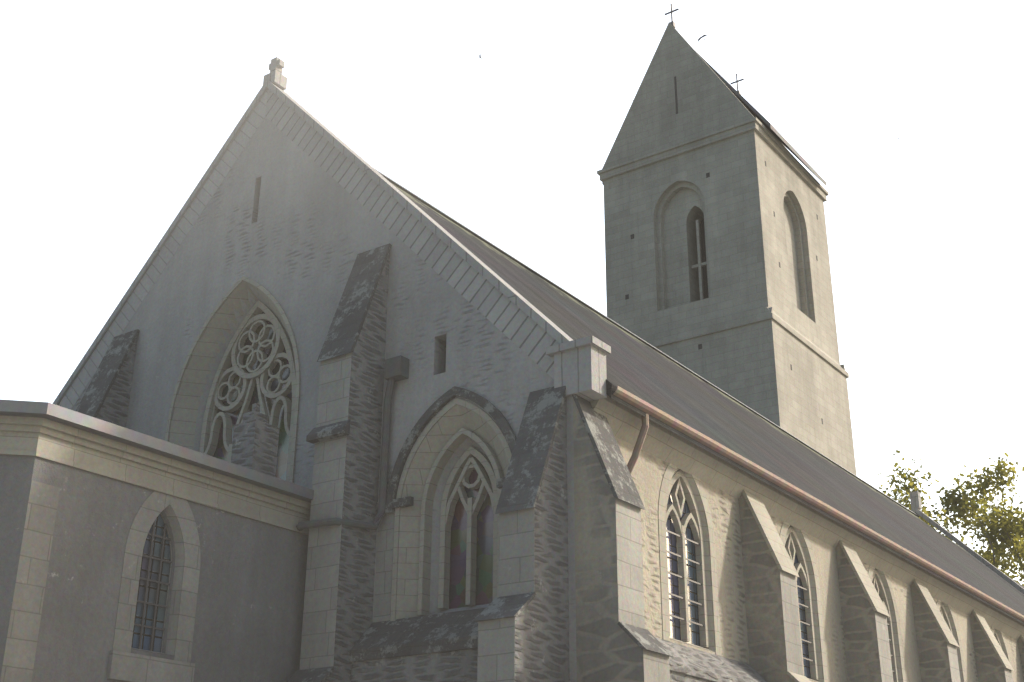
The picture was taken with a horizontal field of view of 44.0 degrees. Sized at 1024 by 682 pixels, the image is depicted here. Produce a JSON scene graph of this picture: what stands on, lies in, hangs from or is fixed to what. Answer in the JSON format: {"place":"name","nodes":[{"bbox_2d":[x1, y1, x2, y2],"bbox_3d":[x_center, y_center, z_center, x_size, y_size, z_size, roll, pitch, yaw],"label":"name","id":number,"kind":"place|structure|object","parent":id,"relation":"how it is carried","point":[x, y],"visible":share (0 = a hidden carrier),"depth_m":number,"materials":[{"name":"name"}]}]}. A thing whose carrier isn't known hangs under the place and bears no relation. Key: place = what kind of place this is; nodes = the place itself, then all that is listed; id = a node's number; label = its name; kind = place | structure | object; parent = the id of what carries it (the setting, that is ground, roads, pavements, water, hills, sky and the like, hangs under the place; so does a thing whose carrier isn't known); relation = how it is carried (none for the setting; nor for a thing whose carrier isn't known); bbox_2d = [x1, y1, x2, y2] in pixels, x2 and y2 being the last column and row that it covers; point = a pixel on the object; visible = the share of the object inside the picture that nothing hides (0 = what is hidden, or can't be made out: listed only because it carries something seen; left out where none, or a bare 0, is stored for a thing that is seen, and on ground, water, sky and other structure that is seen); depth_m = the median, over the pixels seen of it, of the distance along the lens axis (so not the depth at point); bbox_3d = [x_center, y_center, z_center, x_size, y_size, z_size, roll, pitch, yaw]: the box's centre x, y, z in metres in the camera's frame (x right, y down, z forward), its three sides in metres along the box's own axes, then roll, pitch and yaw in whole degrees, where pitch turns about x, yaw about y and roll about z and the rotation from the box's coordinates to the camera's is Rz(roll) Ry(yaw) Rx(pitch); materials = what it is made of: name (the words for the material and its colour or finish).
{"place":"outdoors","nodes":[
{"label":"outdoors","id":0,"kind":"place"},
{"bbox_2d":[231,403,278,476],"bbox_3d":[-3.645,1.538,17.954,0.440,1.350,0.460,-15,-27,32],"label":"chimney","id":1,"kind":"object","parent":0,"point":[255,440],"visible":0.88,"depth_m":17.82,"materials":[{"name":"grey stone"}]},
{"bbox_2d":[0,0,1023,584],"label":"sky","id":2,"kind":"structure","parent":0,"point":[113,113],"materials":[{"name":"white"}]},
{"bbox_2d":[878,450,1023,585],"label":"tree","id":3,"kind":"object","parent":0,"point":[965,501],"depth_m":98.02,"materials":[{"name":"green plant"}]},
{"label":"churchyard gravel path","id":4,"kind":"structure","parent":0,"visible":0},
{"bbox_2d":[0,455,308,681],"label":"sacristy walls","id":5,"kind":"structure","parent":4,"relation":"on","point":[248,624],"depth_m":15.23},
{"bbox_2d":[0,480,59,681],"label":"corner quoins","id":6,"kind":"object","parent":5,"relation":"attached to","point":[25,615],"visible":1,"depth_m":14.05,"materials":[{"name":"beige stone"}]},
{"bbox_2d":[106,491,200,681],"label":"window surround","id":7,"kind":"object","parent":5,"relation":"attached to","point":[125,664],"visible":1,"depth_m":15.52,"materials":[{"name":"beige stone"}]},
{"bbox_2d":[131,514,169,651],"bbox_3d":[-4.472,2.958,15.661,0.040,2.110,1.200,-15,-27,32],"label":"window glass","id":8,"kind":"object","parent":7,"relation":"in","point":[151,594],"visible":0.14,"depth_m":15.63,"materials":[{"name":"grey glass"}]},
{"bbox_2d":[134,521,171,650],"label":"sacristy window bars","id":9,"kind":"object","parent":7,"relation":"attached to","point":[147,579],"visible":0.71,"depth_m":15.60,"materials":[{"name":"black metal"}]},
{"bbox_2d":[0,415,310,535],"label":"cornice","id":10,"kind":"structure","parent":5,"relation":"on","point":[56,442],"depth_m":15.68,"materials":[{"name":"beige stone"}]},
{"bbox_2d":[0,399,313,502],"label":"sacristy roof gutter","id":11,"kind":"structure","parent":10,"relation":"on","point":[72,418],"depth_m":15.59,"materials":[{"name":"grey metal"}]},
{"bbox_2d":[71,117,576,681],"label":"gable wall","id":12,"kind":"structure","parent":4,"relation":"on","point":[287,223],"depth_m":20.42,"materials":[{"name":"stone"}]},
{"bbox_2d":[58,89,267,409],"bbox_3d":[-7.026,-0.644,23.169,6.420,6.948,0.014,-15,-27,32],"label":"gable verge band","id":13,"kind":"object","parent":12,"relation":"attached to","point":[196,208],"visible":0.82,"depth_m":22.97,"materials":[{"name":"stone"}]},
{"bbox_2d":[199,300,295,481],"bbox_3d":[-4.298,1.978,20.537,2.200,5.765,0.150,-15,-27,32],"label":"tracery window","id":14,"kind":"structure","parent":12,"relation":"attached to","point":[237,350],"depth_m":21.17,"materials":[{"name":"beige stone"}]},
{"bbox_2d":[212,312,291,480],"bbox_3d":[-4.214,2.054,20.634,2.600,6.100,0.040,-15,-27,32],"label":"window glass","id":15,"kind":"object","parent":12,"relation":"attached to","point":[221,451],"depth_m":21.07,"materials":[{"name":"grey glass"}]},
{"bbox_2d":[165,276,511,620],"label":"window surrounds","id":16,"kind":"object","parent":12,"relation":"attached to","point":[436,449],"visible":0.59,"depth_m":17.80,"materials":[{"name":"beige stone"}]},
{"bbox_2d":[296,355,409,530],"bbox_3d":[-2.269,1.411,17.934,1.521,2.575,0.586,0,-23,1],"label":"zinc downpipe","id":17,"kind":"object","parent":12,"relation":"attached to","point":[396,369],"visible":1,"depth_m":18.04,"materials":[{"name":"grey metal"}]},
{"bbox_2d":[76,243,673,681],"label":"buttress caps","id":18,"kind":"object","parent":12,"relation":"attached to","point":[530,457],"visible":0.82,"depth_m":16.51,"materials":[{"name":"stone"}]},
{"bbox_2d":[373,513,394,622],"bbox_3d":[-0.818,2.909,16.902,2.620,1.680,0.024,-15,-27,32],"label":"ashlar facing","id":19,"kind":"object","parent":12,"relation":"attached to","point":[383,575],"visible":0.32,"depth_m":17.51,"materials":[{"name":"stone"}]},
{"bbox_2d":[265,89,559,378],"bbox_3d":[-1.785,-2.049,19.736,6.420,6.948,0.014,-15,-27,32],"label":"gable verge band","id":20,"kind":"object","parent":12,"relation":"attached to","point":[512,321],"visible":1,"depth_m":19.22,"materials":[{"name":"stone"}]},
{"bbox_2d":[350,477,504,661],"bbox_3d":[-0.943,2.996,16.684,2.630,2.250,0.440,-15,-27,32],"label":"stone ledge","id":21,"kind":"object","parent":12,"relation":"attached to","point":[440,632],"visible":0.57,"depth_m":16.47,"materials":[{"name":"stone"}]},
{"bbox_2d":[263,57,610,400],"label":"gable finials","id":22,"kind":"object","parent":12,"relation":"attached to","point":[580,367],"visible":0.8,"depth_m":16.66,"materials":[{"name":"stone"}]},
{"bbox_2d":[385,386,516,513],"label":"hood moulds","id":23,"kind":"object","parent":12,"relation":"attached to","point":[443,400],"visible":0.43,"depth_m":17.79,"materials":[{"name":"stone"}]},
{"bbox_2d":[438,446,497,609],"bbox_3d":[-4.208,3.496,19.773,9.970,2.215,0.130,-15,-27,32],"label":"window tracery","id":24,"kind":"object","parent":12,"relation":"attached to","point":[466,464],"visible":0.4,"depth_m":17.43,"materials":[{"name":"beige stone"}]},
{"bbox_2d":[449,457,493,608],"bbox_3d":[-4.149,0.935,20.911,10.360,8.220,0.140,-15,-27,32],"label":"window glass","id":25,"kind":"object","parent":12,"relation":"attached to","point":[484,570],"visible":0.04,"depth_m":17.36,"materials":[{"name":"grey glass"}]},
{"bbox_2d":[96,252,569,681],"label":"buttresses","id":26,"kind":"structure","parent":4,"relation":"on","point":[542,636],"depth_m":17.13,"materials":[{"name":"stone"}]},
{"bbox_2d":[351,648,477,681],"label":"wall","id":27,"kind":"structure","parent":4,"relation":"on","point":[455,666],"depth_m":16.10,"materials":[{"name":"stone"}]},
{"bbox_2d":[299,352,1012,681],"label":"buttress facings","id":28,"kind":"object","parent":4,"relation":"on","point":[496,652],"visible":0.87,"depth_m":16.90,"materials":[{"name":"stone"}]},
{"bbox_2d":[641,306,856,475],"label":"tower","id":29,"kind":"structure","parent":4,"relation":"on","point":[749,366],"depth_m":41.52,"materials":[{"name":"stone"}]},
{"bbox_2d":[603,130,839,363],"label":"bell tower wall","id":30,"kind":"structure","parent":29,"relation":"on","point":[738,196],"depth_m":44.42,"materials":[{"name":"grey stone"}]},
{"bbox_2d":[602,22,788,168],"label":"tower gables","id":31,"kind":"object","parent":30,"relation":"on","point":[708,100],"visible":0.5,"depth_m":46.34,"materials":[{"name":"grey stone"}]},
{"bbox_2d":[664,3,743,93],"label":"roof crosses","id":32,"kind":"object","parent":31,"relation":"on","point":[672,23],"visible":0.82,"depth_m":48.13,"materials":[{"name":"grey metal"}]},
{"bbox_2d":[691,220,706,299],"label":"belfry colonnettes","id":33,"kind":"object","parent":30,"relation":"in","point":[699,265],"visible":0.18,"depth_m":44.00,"materials":[{"name":"stone"}]},
{"bbox_2d":[700,218,708,298],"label":"dark belfry","id":34,"kind":"object","parent":30,"relation":"attached to","point":[703,255],"depth_m":44.87,"materials":[{"name":"black stone"}]},
{"bbox_2d":[602,55,826,186],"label":"tower roof","id":35,"kind":"structure","parent":30,"relation":"on","point":[753,111],"depth_m":45.98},
{"bbox_2d":[597,117,848,377],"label":"tower cornice","id":36,"kind":"structure","parent":29,"relation":"on","point":[775,145],"depth_m":44.79,"materials":[{"name":"beige stone"}]},
{"bbox_2d":[625,76,822,423],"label":"wall openings","id":37,"kind":"object","parent":29,"relation":"on","point":[632,237],"visible":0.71,"depth_m":45.38,"materials":[{"name":"black"}]},
{"bbox_2d":[573,399,1023,681],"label":"buttresses","id":38,"kind":"structure","parent":4,"relation":"on","point":[608,649],"depth_m":19.01,"materials":[{"name":"stone"}]},
{"bbox_2d":[742,489,1023,681],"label":"buttress caps","id":39,"kind":"object","parent":38,"relation":"on","point":[771,536],"visible":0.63,"depth_m":22.73,"materials":[{"name":"beige stone"}]},
{"bbox_2d":[615,436,1023,681],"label":"wall","id":40,"kind":"structure","parent":4,"relation":"on","point":[648,472],"depth_m":19.47,"materials":[{"name":"stone"}]},
{"bbox_2d":[655,637,766,681],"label":"sloped stone ledge","id":41,"kind":"object","parent":40,"relation":"attached to","point":[687,664],"depth_m":17.35,"materials":[{"name":"stone"}]},
{"bbox_2d":[666,487,879,678],"bbox_3d":[17.404,11.397,37.941,0.040,2.870,53.500,-15,-27,32],"label":"window glass","id":42,"kind":"object","parent":40,"relation":"attached to","point":[674,603],"visible":0.02,"depth_m":18.45,"materials":[{"name":"grey glass"}]},
{"bbox_2d":[666,530,894,671],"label":"window bars","id":43,"kind":"object","parent":40,"relation":"attached to","point":[679,576],"depth_m":18.36,"materials":[{"name":"grey metal"}]},
{"bbox_2d":[590,396,1023,639],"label":"eaves cornice","id":44,"kind":"structure","parent":40,"relation":"attached to","point":[669,446],"depth_m":21.15,"materials":[{"name":"beige stone"}]},
{"bbox_2d":[607,386,1023,621],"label":"copper gutter","id":45,"kind":"object","parent":40,"relation":"attached to","point":[657,413],"visible":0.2,"depth_m":20.11,"materials":[{"name":"brown metal"}]},
{"bbox_2d":[665,469,1002,681],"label":"tracery window","id":46,"kind":"structure","parent":40,"relation":"attached to","point":[679,484],"depth_m":18.85,"materials":[{"name":"beige stone"}]},
{"bbox_2d":[658,463,1013,681],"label":"window surrounds","id":47,"kind":"object","parent":40,"relation":"attached to","point":[696,485],"visible":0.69,"depth_m":19.10,"materials":[{"name":"beige stone"}]},
{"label":"walls","id":48,"kind":"object","parent":4,"relation":"on","visible":0},
{"bbox_2d":[390,182,1023,623],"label":"roof","id":49,"kind":"structure","parent":48,"relation":"on","point":[642,370],"depth_m":26.25,"materials":[{"name":"tile"}]},
{"bbox_2d":[374,168,918,516],"bbox_3d":[5.606,1.259,35.673,0.340,0.170,33.990,-15,-27,32],"label":"ridge cap","id":50,"kind":"object","parent":49,"relation":"on","point":[557,286],"visible":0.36,"depth_m":31.22,"materials":[{"name":"metal"}]},
{"bbox_2d":[909,491,1023,593],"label":"gable coping","id":51,"kind":"object","parent":49,"relation":"attached to","point":[915,501],"visible":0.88,"depth_m":47.38,"materials":[{"name":"stone"}]},
{"bbox_3d":[-4.321,-1.288,21.558,12.800,6.980,0.300,-15,-27,32],"label":"gable upstand","id":52,"kind":"object","parent":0,"visible":0},
{"bbox_2d":[52,80,572,404],"bbox_3d":[-4.325,-1.512,21.643,12.998,6.818,0.380,-15,-27,32],"label":"gable coping","id":53,"kind":"object","parent":52,"relation":"on","point":[535,314],"visible":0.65,"depth_m":21.01,"materials":[{"name":"stone"}]}
]}

